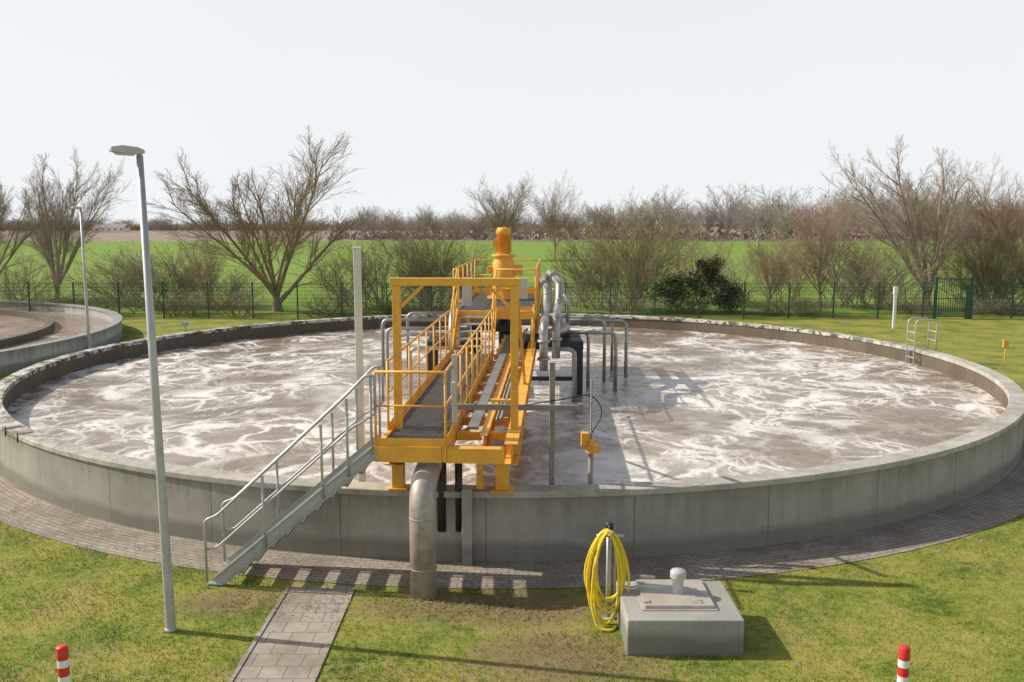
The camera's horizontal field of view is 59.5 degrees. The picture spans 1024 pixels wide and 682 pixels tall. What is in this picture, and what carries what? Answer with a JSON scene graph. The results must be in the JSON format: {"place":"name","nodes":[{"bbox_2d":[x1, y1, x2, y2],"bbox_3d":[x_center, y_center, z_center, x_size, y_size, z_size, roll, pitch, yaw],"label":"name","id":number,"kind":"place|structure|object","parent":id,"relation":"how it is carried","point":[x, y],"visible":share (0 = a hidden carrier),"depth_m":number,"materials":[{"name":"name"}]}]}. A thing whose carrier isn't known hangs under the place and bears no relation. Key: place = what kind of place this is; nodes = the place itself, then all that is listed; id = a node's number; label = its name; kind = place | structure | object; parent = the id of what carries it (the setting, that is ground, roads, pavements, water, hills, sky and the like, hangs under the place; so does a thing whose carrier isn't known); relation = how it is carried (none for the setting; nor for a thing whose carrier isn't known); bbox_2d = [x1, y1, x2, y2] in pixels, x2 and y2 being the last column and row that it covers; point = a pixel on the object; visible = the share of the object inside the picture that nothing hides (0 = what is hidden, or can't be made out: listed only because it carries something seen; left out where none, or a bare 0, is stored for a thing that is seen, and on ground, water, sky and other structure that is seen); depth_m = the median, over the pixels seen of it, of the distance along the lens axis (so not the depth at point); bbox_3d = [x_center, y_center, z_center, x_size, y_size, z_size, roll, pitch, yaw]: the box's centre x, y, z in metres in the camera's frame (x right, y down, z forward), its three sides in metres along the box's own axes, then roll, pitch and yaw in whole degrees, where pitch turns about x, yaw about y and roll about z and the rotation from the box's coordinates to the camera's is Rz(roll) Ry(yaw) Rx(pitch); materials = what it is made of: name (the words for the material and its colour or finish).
{"place":"outdoors","nodes":[
{"label":"outdoors","id":0,"kind":"place"},
{"bbox_2d":[0,308,111,349],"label":"second tank water","id":1,"kind":"structure","parent":0,"point":[67,324],"depth_m":43.53,"materials":[{"name":"brown liquid"}]},
{"bbox_2d":[93,227,129,231],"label":"walls","id":2,"kind":"structure","parent":0,"point":[127,229],"depth_m":521.57,"materials":[{"name":"white paint"}]},
{"bbox_2d":[93,224,129,227],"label":"roof","id":3,"kind":"structure","parent":2,"relation":"on","point":[115,225],"depth_m":523.31,"materials":[{"name":"tile"}]},
{"bbox_2d":[233,586,351,681],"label":"paved path","id":4,"kind":"structure","parent":0,"point":[291,648],"depth_m":11.55,"materials":[{"name":"grey concrete"}]},
{"bbox_2d":[0,224,1023,681],"bbox_3d":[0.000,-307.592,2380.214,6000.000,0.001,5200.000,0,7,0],"label":"ground","id":5,"kind":"structure","parent":0,"point":[978,338],"depth_m":12.18,"materials":[{"name":"green plant"}]},
{"bbox_2d":[0,284,94,310],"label":"hedge shrub","id":6,"kind":"object","parent":5,"relation":"on","point":[55,301],"visible":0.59,"depth_m":51.38,"materials":[{"name":"green plant"}]},
{"bbox_2d":[0,301,122,374],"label":"second round tank","id":7,"kind":"object","parent":5,"relation":"on","point":[15,359],"visible":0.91,"depth_m":37.19,"materials":[{"name":"concrete"}]},
{"bbox_2d":[56,644,70,681],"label":"striped bollard","id":8,"kind":"object","parent":5,"relation":"on","point":[62,657],"visible":1,"depth_m":9.38,"materials":[{"name":"white paint"}]},
{"bbox_2d":[71,206,90,348],"bbox_3d":[-17.242,-2.332,35.901,0.420,6.064,0.215,-6,9,-37],"label":"street lamp","id":9,"kind":"object","parent":5,"relation":"on","point":[85,287],"visible":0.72,"depth_m":35.95,"materials":[{"name":"metal"}]},
{"bbox_2d":[72,291,143,311],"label":"hedge shrub","id":10,"kind":"object","parent":5,"relation":"on","point":[105,305],"visible":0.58,"depth_m":51.63,"materials":[{"name":"green plant"}]},
{"bbox_2d":[109,145,176,632],"bbox_3d":[-4.640,0.765,11.310,0.489,6.334,0.217,-3,8,-22],"label":"street lamp","id":11,"kind":"object","parent":5,"relation":"on","point":[166,562],"visible":0.93,"depth_m":11.31,"materials":[{"name":"metal"}]},
{"bbox_2d":[131,288,217,316],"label":"hedge shrub","id":12,"kind":"object","parent":5,"relation":"on","point":[174,310],"visible":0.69,"depth_m":51.57,"materials":[{"name":"green plant"}]},
{"bbox_2d":[182,321,187,331],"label":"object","id":13,"kind":"object","parent":5,"relation":"on","point":[184,323],"visible":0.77,"depth_m":42.73,"materials":[{"name":"metal"}]},
{"bbox_2d":[188,284,280,316],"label":"hedge shrub","id":14,"kind":"object","parent":5,"relation":"on","point":[247,307],"visible":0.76,"depth_m":51.12,"materials":[{"name":"green plant"}]},
{"bbox_2d":[227,588,354,681],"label":"path edging","id":15,"kind":"object","parent":5,"relation":"on","point":[264,626],"visible":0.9,"depth_m":11.49,"materials":[{"name":"grey concrete"}]},
{"bbox_2d":[295,287,353,316],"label":"hedge shrub","id":16,"kind":"object","parent":5,"relation":"on","point":[322,309],"visible":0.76,"depth_m":51.86,"materials":[{"name":"green plant"}]},
{"bbox_2d":[363,286,473,311],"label":"hedge shrub","id":17,"kind":"object","parent":5,"relation":"on","point":[428,306],"visible":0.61,"depth_m":51.79,"materials":[{"name":"green plant"}]},
{"bbox_2d":[409,462,446,599],"bbox_3d":[-1.270,2.677,13.814,0.392,1.890,2.486,0,7,0],"label":"inlet elbow pipe","id":18,"kind":"object","parent":5,"relation":"on","point":[422,529],"visible":0.77,"depth_m":12.66,"materials":[{"name":"metal"}]},
{"bbox_2d":[0,313,1023,564],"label":"round treatment tank","id":19,"kind":"object","parent":5,"relation":"on","point":[524,523],"visible":0.75,"depth_m":15.07,"materials":[{"name":"concrete"}]},
{"bbox_2d":[352,247,365,481],"bbox_3d":[-2.445,0.811,14.429,0.140,4.630,0.140,0,7,0],"label":"white gauge post","id":20,"kind":"object","parent":19,"relation":"attached to","point":[358,319],"visible":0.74,"depth_m":14.28,"materials":[{"name":"white metal"}]},
{"bbox_2d":[373,259,582,531],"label":"yellow access bridge","id":21,"kind":"structure","parent":19,"relation":"on","point":[428,421],"depth_m":14.23,"materials":[{"name":"metal"}]},
{"bbox_2d":[487,227,522,374],"bbox_3d":[-0.210,-1.020,27.401,1.080,4.880,1.000,0,7,0],"label":"mixer drive motor","id":22,"kind":"object","parent":21,"relation":"attached to","point":[503,256],"visible":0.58,"depth_m":26.99,"materials":[{"name":"orange paint"}]},
{"bbox_2d":[6,325,1004,484],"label":"tank water","id":23,"kind":"structure","parent":19,"relation":"in","point":[678,405],"depth_m":22.96,"materials":[{"name":"brown liquid"}]},
{"bbox_2d":[381,269,627,401],"bbox_3d":[-0.265,-0.172,26.072,7.575,3.544,7.263,0,7,0],"label":"air pipework","id":24,"kind":"object","parent":23,"relation":"in","point":[557,337],"visible":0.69,"depth_m":25.08,"materials":[{"name":"silver metal"}]},
{"bbox_2d":[549,361,555,484],"bbox_3d":[0.645,1.725,14.498,0.110,2.800,0.140,0,7,0],"label":"grey guide post","id":25,"kind":"object","parent":23,"relation":"in","point":[552,425],"visible":0.76,"depth_m":14.40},
{"bbox_2d":[525,380,601,483],"bbox_3d":[0.829,1.877,14.489,1.304,2.500,0.315,-1,8,-6],"label":"sensor probe post","id":26,"kind":"object","parent":23,"relation":"in","point":[588,443],"visible":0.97,"depth_m":14.48,"materials":[{"name":"metal"}]},
{"bbox_2d":[905,317,937,365],"bbox_3d":[13.615,0.278,29.825,0.748,2.074,0.608,0,7,0],"label":"tank ladder","id":27,"kind":"object","parent":19,"relation":"attached to","point":[923,319],"visible":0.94,"depth_m":29.73,"materials":[{"name":"metal"}]},
{"bbox_2d":[0,282,1023,318],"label":"green fence","id":28,"kind":"object","parent":5,"relation":"on","point":[744,313],"visible":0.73,"depth_m":50.16,"materials":[{"name":"metal"}]},
{"bbox_2d":[0,222,1023,239],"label":"distant undergrowth","id":29,"kind":"object","parent":5,"relation":"on","point":[519,236],"visible":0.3,"depth_m":293.93,"materials":[{"name":"brown plant"}]},
{"bbox_2d":[1,480,1023,648],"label":"leaf litter","id":30,"kind":"object","parent":5,"relation":"on","point":[509,601],"visible":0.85,"depth_m":12.74,"materials":[{"name":"brown plant"}]},
{"bbox_2d":[2,182,1023,247],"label":"distant tree line","id":31,"kind":"object","parent":5,"relation":"on","point":[765,217],"visible":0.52,"depth_m":277.23,"materials":[{"name":"brown plant"}]},
{"bbox_2d":[530,282,594,312],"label":"hedge shrub","id":32,"kind":"object","parent":5,"relation":"on","point":[553,302],"visible":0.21,"depth_m":52.87,"materials":[{"name":"green plant"}]},
{"bbox_2d":[541,284,667,314],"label":"hedge shrub","id":33,"kind":"object","parent":5,"relation":"on","point":[623,304],"visible":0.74,"depth_m":51.79,"materials":[{"name":"green plant"}]},
{"bbox_2d":[584,521,629,631],"bbox_3d":[1.263,3.123,11.880,0.527,1.410,0.480,-5,9,-32],"label":"hose stand","id":34,"kind":"object","parent":5,"relation":"on","point":[620,557],"visible":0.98,"depth_m":11.85,"materials":[{"name":"rubber"}]},
{"bbox_2d":[616,568,743,655],"bbox_3d":[2.140,3.453,11.634,1.440,0.920,1.230,0,7,0],"label":"concrete valve chamber","id":35,"kind":"object","parent":5,"relation":"on","point":[678,613],"visible":0.97,"depth_m":11.09,"materials":[{"name":"concrete"}]},
{"bbox_2d":[707,278,752,312],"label":"ivy bush","id":36,"kind":"object","parent":5,"relation":"on","point":[731,291],"visible":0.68,"depth_m":53.24,"materials":[{"name":"green plant"}]},
{"bbox_2d":[744,224,809,314],"bbox_3d":[14.925,-4.106,51.798,4.124,5.349,3.589,-3,8,-22],"label":"bare tree","id":37,"kind":"object","parent":5,"relation":"on","point":[775,275],"visible":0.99,"depth_m":51.63,"materials":[{"name":"brown plant"}]},
{"bbox_2d":[730,295,824,315],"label":"hedge shrub","id":38,"kind":"object","parent":5,"relation":"on","point":[782,310],"visible":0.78,"depth_m":51.93,"materials":[{"name":"green plant"}]},
{"bbox_2d":[892,287,897,327],"bbox_3d":[19.400,-1.695,45.417,0.200,2.120,0.140,0,7,0],"label":"white marker post","id":39,"kind":"object","parent":5,"relation":"on","point":[895,291],"visible":1,"depth_m":45.37,"materials":[{"name":"paint"}]},
{"bbox_2d":[897,644,910,681],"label":"striped bollard","id":40,"kind":"object","parent":5,"relation":"on","point":[904,652],"visible":1,"depth_m":9.38,"materials":[{"name":"white paint"}]},
{"bbox_2d":[871,292,940,314],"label":"hedge shrub","id":41,"kind":"object","parent":5,"relation":"on","point":[909,305],"visible":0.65,"depth_m":52.80,"materials":[{"name":"green plant"}]},
{"bbox_2d":[932,277,973,318],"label":"green gate","id":42,"kind":"structure","parent":5,"relation":"on","point":[969,291],"depth_m":49.97,"materials":[{"name":"metal"}]},
{"bbox_2d":[939,293,1018,314],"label":"hedge shrub","id":43,"kind":"object","parent":5,"relation":"on","point":[977,304],"visible":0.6,"depth_m":52.23,"materials":[{"name":"green plant"}]},
{"bbox_2d":[975,296,1023,315],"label":"hedge shrub","id":44,"kind":"object","parent":5,"relation":"on","point":[1005,310],"visible":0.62,"depth_m":52.48,"materials":[{"name":"green plant"}]},
{"bbox_2d":[1002,340,1008,359],"bbox_3d":[19.300,0.345,35.044,0.220,0.780,0.080,0,7,0],"label":"yellow hydrant sign","id":45,"kind":"object","parent":5,"relation":"on","point":[1005,344],"visible":1,"depth_m":34.99,"materials":[{"name":"metal"}]},
{"bbox_2d":[0,438,1023,588],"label":"ring pavement","id":46,"kind":"structure","parent":0,"point":[989,507],"depth_m":14.47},
{"bbox_2d":[203,365,384,585],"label":"galvanised access stairs","id":47,"kind":"structure","parent":46,"relation":"on","point":[302,508],"depth_m":13.14,"materials":[{"name":"metal"}]},
{"bbox_2d":[0,241,1023,313],"bbox_3d":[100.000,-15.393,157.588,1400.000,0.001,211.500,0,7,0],"label":"green field","id":48,"kind":"structure","parent":0,"point":[528,249],"depth_m":105.33,"materials":[{"name":"green plant"}]},
{"bbox_2d":[0,179,64,273],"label":"bare tree","id":49,"kind":"object","parent":48,"relation":"on","point":[2,221],"visible":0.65,"depth_m":62.16,"materials":[{"name":"brown plant"}]},
{"bbox_2d":[0,249,76,300],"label":"bare shrub","id":50,"kind":"object","parent":48,"relation":"on","point":[21,279],"visible":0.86,"depth_m":59.13,"materials":[{"name":"brown plant"}]},
{"bbox_2d":[13,148,131,302],"bbox_3d":[-29.358,-7.711,59.405,7.405,10.668,10.477,-2,8,-16],"label":"bare tree","id":51,"kind":"object","parent":48,"relation":"on","point":[48,255],"visible":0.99,"depth_m":59.24,"materials":[{"name":"brown plant"}]},
{"bbox_2d":[43,246,155,305],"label":"bare shrub","id":52,"kind":"object","parent":48,"relation":"on","point":[112,280],"visible":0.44,"depth_m":57.51,"materials":[{"name":"brown plant"}]},
{"bbox_2d":[34,238,226,311],"bbox_3d":[-23.216,-3.975,54.191,7.958,4.577,11.269,6,9,38],"label":"bare shrub","id":53,"kind":"object","parent":48,"relation":"on","point":[131,276],"visible":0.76,"depth_m":54.43,"materials":[{"name":"brown plant"}]},
{"bbox_2d":[116,240,218,307],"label":"bare shrub","id":54,"kind":"object","parent":48,"relation":"on","point":[170,286],"visible":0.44,"depth_m":56.56,"materials":[{"name":"brown plant"}]},
{"bbox_2d":[155,225,230,307],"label":"bare shrub","id":55,"kind":"object","parent":48,"relation":"on","point":[207,264],"visible":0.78,"depth_m":55.73,"materials":[{"name":"brown plant"}]},
{"bbox_2d":[177,263,269,306],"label":"bare shrub","id":56,"kind":"object","parent":48,"relation":"on","point":[232,281],"visible":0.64,"depth_m":56.54,"materials":[{"name":"brown plant"}]},
{"bbox_2d":[146,125,368,311],"bbox_3d":[-15.150,-7.361,53.013,12.387,11.630,13.761,-3,8,-23],"label":"bare tree","id":57,"kind":"object","parent":48,"relation":"on","point":[295,241],"visible":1,"depth_m":52.56,"materials":[{"name":"brown plant"}]},
{"bbox_2d":[303,240,381,306],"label":"bare shrub","id":58,"kind":"object","parent":48,"relation":"on","point":[349,288],"visible":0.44,"depth_m":56.82,"materials":[{"name":"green plant"}]},
{"bbox_2d":[285,223,430,310],"bbox_3d":[-9.249,-4.453,54.646,9.391,5.449,6.632,-3,8,-22],"label":"bare shrub","id":59,"kind":"object","parent":48,"relation":"on","point":[375,279],"visible":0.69,"depth_m":54.76,"materials":[{"name":"brown plant"}]},
{"bbox_2d":[352,297,422,312],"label":"hedge shrub","id":60,"kind":"object","parent":48,"relation":"on","point":[389,306],"visible":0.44,"depth_m":53.24,"materials":[{"name":"green plant"}]},
{"bbox_2d":[368,205,495,311],"bbox_3d":[-5.248,-4.915,54.101,7.353,6.523,6.751,7,10,41],"label":"bare shrub","id":61,"kind":"object","parent":48,"relation":"on","point":[424,271],"visible":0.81,"depth_m":53.78,"materials":[{"name":"brown plant"}]},
{"bbox_2d":[435,243,494,296],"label":"bare shrub","id":62,"kind":"object","parent":48,"relation":"on","point":[460,292],"visible":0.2,"depth_m":56.65,"materials":[{"name":"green plant"}]},
{"bbox_2d":[466,173,536,237],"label":"bare tree","id":63,"kind":"object","parent":48,"relation":"on","point":[503,213],"visible":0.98,"depth_m":127.60,"materials":[{"name":"brown plant"}]},
{"bbox_2d":[519,171,583,259],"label":"bare tree","id":64,"kind":"object","parent":48,"relation":"on","point":[554,223],"visible":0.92,"depth_m":130.35,"materials":[{"name":"brown plant"}]},
{"bbox_2d":[535,226,636,308],"bbox_3d":[4.136,-4.593,55.835,6.195,5.395,5.336,-5,9,-31],"label":"bare shrub","id":65,"kind":"object","parent":48,"relation":"on","point":[576,274],"visible":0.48,"depth_m":55.63,"materials":[{"name":"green plant"}]},
{"bbox_2d":[541,184,713,312],"bbox_3d":[7.588,-5.516,53.974,9.001,7.804,9.804,-5,9,-34],"label":"bare shrub","id":66,"kind":"object","parent":48,"relation":"on","point":[652,247],"visible":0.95,"depth_m":53.44,"materials":[{"name":"brown plant"}]},
{"bbox_2d":[637,270,696,311],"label":"ivy bush","id":67,"kind":"object","parent":48,"relation":"on","point":[672,292],"visible":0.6,"depth_m":53.72,"materials":[{"name":"green plant"}]},
{"bbox_2d":[651,299,714,312],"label":"hedge shrub","id":68,"kind":"object","parent":48,"relation":"on","point":[693,308],"visible":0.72,"depth_m":52.92,"materials":[{"name":"green plant"}]},
{"bbox_2d":[657,217,742,302],"bbox_3d":[12.042,-5.500,60.142,7.053,6.080,7.050,6,10,39],"label":"bare shrub","id":69,"kind":"object","parent":48,"relation":"on","point":[695,258],"visible":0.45,"depth_m":59.55,"materials":[{"name":"brown plant"}]},
{"bbox_2d":[671,253,732,311],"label":"ivy bush","id":70,"kind":"object","parent":48,"relation":"on","point":[710,271],"visible":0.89,"depth_m":52.79,"materials":[{"name":"green plant"}]},
{"bbox_2d":[667,244,782,305],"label":"bare shrub","id":71,"kind":"object","parent":48,"relation":"on","point":[733,273],"visible":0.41,"depth_m":56.76,"materials":[{"name":"brown plant"}]},
{"bbox_2d":[735,227,825,303],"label":"bare shrub","id":72,"kind":"object","parent":48,"relation":"on","point":[799,288],"visible":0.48,"depth_m":57.69,"materials":[{"name":"brown plant"}]},
{"bbox_2d":[772,292,843,312],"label":"hedge shrub","id":73,"kind":"object","parent":48,"relation":"on","point":[816,304],"visible":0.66,"depth_m":53.11,"materials":[{"name":"green plant"}]},
{"bbox_2d":[780,185,870,304],"bbox_3d":[19.457,-6.340,56.895,6.062,8.509,5.596,-6,9,-36],"label":"bare tree","id":74,"kind":"object","parent":48,"relation":"on","point":[803,229],"visible":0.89,"depth_m":56.46,"materials":[{"name":"brown plant"}]},
{"bbox_2d":[790,231,898,309],"bbox_3d":[20.618,-4.298,55.058,6.632,5.013,9.391,1,8,8],"label":"bare shrub","id":75,"kind":"object","parent":48,"relation":"on","point":[848,291],"visible":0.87,"depth_m":55.47,"materials":[{"name":"brown plant"}]},
{"bbox_2d":[837,229,928,305],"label":"bare shrub","id":76,"kind":"object","parent":48,"relation":"on","point":[856,259],"visible":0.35,"depth_m":57.22,"materials":[{"name":"brown plant"}]},
{"bbox_2d":[827,231,969,310],"bbox_3d":[23.106,-4.405,55.872,7.295,5.013,10.330,-1,8,-6],"label":"bare shrub","id":77,"kind":"object","parent":48,"relation":"on","point":[898,279],"visible":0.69,"depth_m":54.38,"materials":[{"name":"brown plant"}]},
{"bbox_2d":[821,134,989,309],"bbox_3d":[24.707,-7.281,55.734,9.309,10.775,13.171,5,9,32],"label":"bare tree","id":78,"kind":"object","parent":48,"relation":"on","point":[929,217],"visible":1,"depth_m":54.20,"materials":[{"name":"brown plant"}]},
{"bbox_2d":[917,233,1002,302],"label":"bare shrub","id":79,"kind":"object","parent":48,"relation":"on","point":[944,273],"visible":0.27,"depth_m":59.01,"materials":[{"name":"brown plant"}]},
{"bbox_2d":[925,156,1023,304],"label":"bare tree","id":80,"kind":"object","parent":48,"relation":"on","point":[1007,212],"visible":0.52,"depth_m":56.86,"materials":[{"name":"brown plant"}]},
{"bbox_2d":[940,218,1023,309],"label":"bare shrub","id":81,"kind":"object","parent":48,"relation":"on","point":[998,272],"visible":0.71,"depth_m":54.64,"materials":[{"name":"brown plant"}]},
{"bbox_2d":[955,170,1023,285],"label":"bare tree","id":82,"kind":"object","parent":48,"relation":"on","point":[1003,241],"visible":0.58,"depth_m":56.11,"materials":[{"name":"brown plant"}]},
{"bbox_2d":[964,234,1023,310],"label":"bare shrub","id":83,"kind":"object","parent":48,"relation":"on","point":[1020,279],"visible":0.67,"depth_m":53.80,"materials":[{"name":"brown plant"}]},
{"bbox_2d":[0,0,1023,223],"label":"sky","id":84,"kind":"structure","parent":0,"point":[432,98],"materials":[{"name":"white"}]},
{"bbox_2d":[1,229,1023,240],"bbox_3d":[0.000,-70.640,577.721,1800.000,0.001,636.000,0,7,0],"label":"brown field","id":85,"kind":"structure","parent":0,"point":[118,236],"depth_m":358.06,"materials":[{"name":"brown soil"}]}
]}

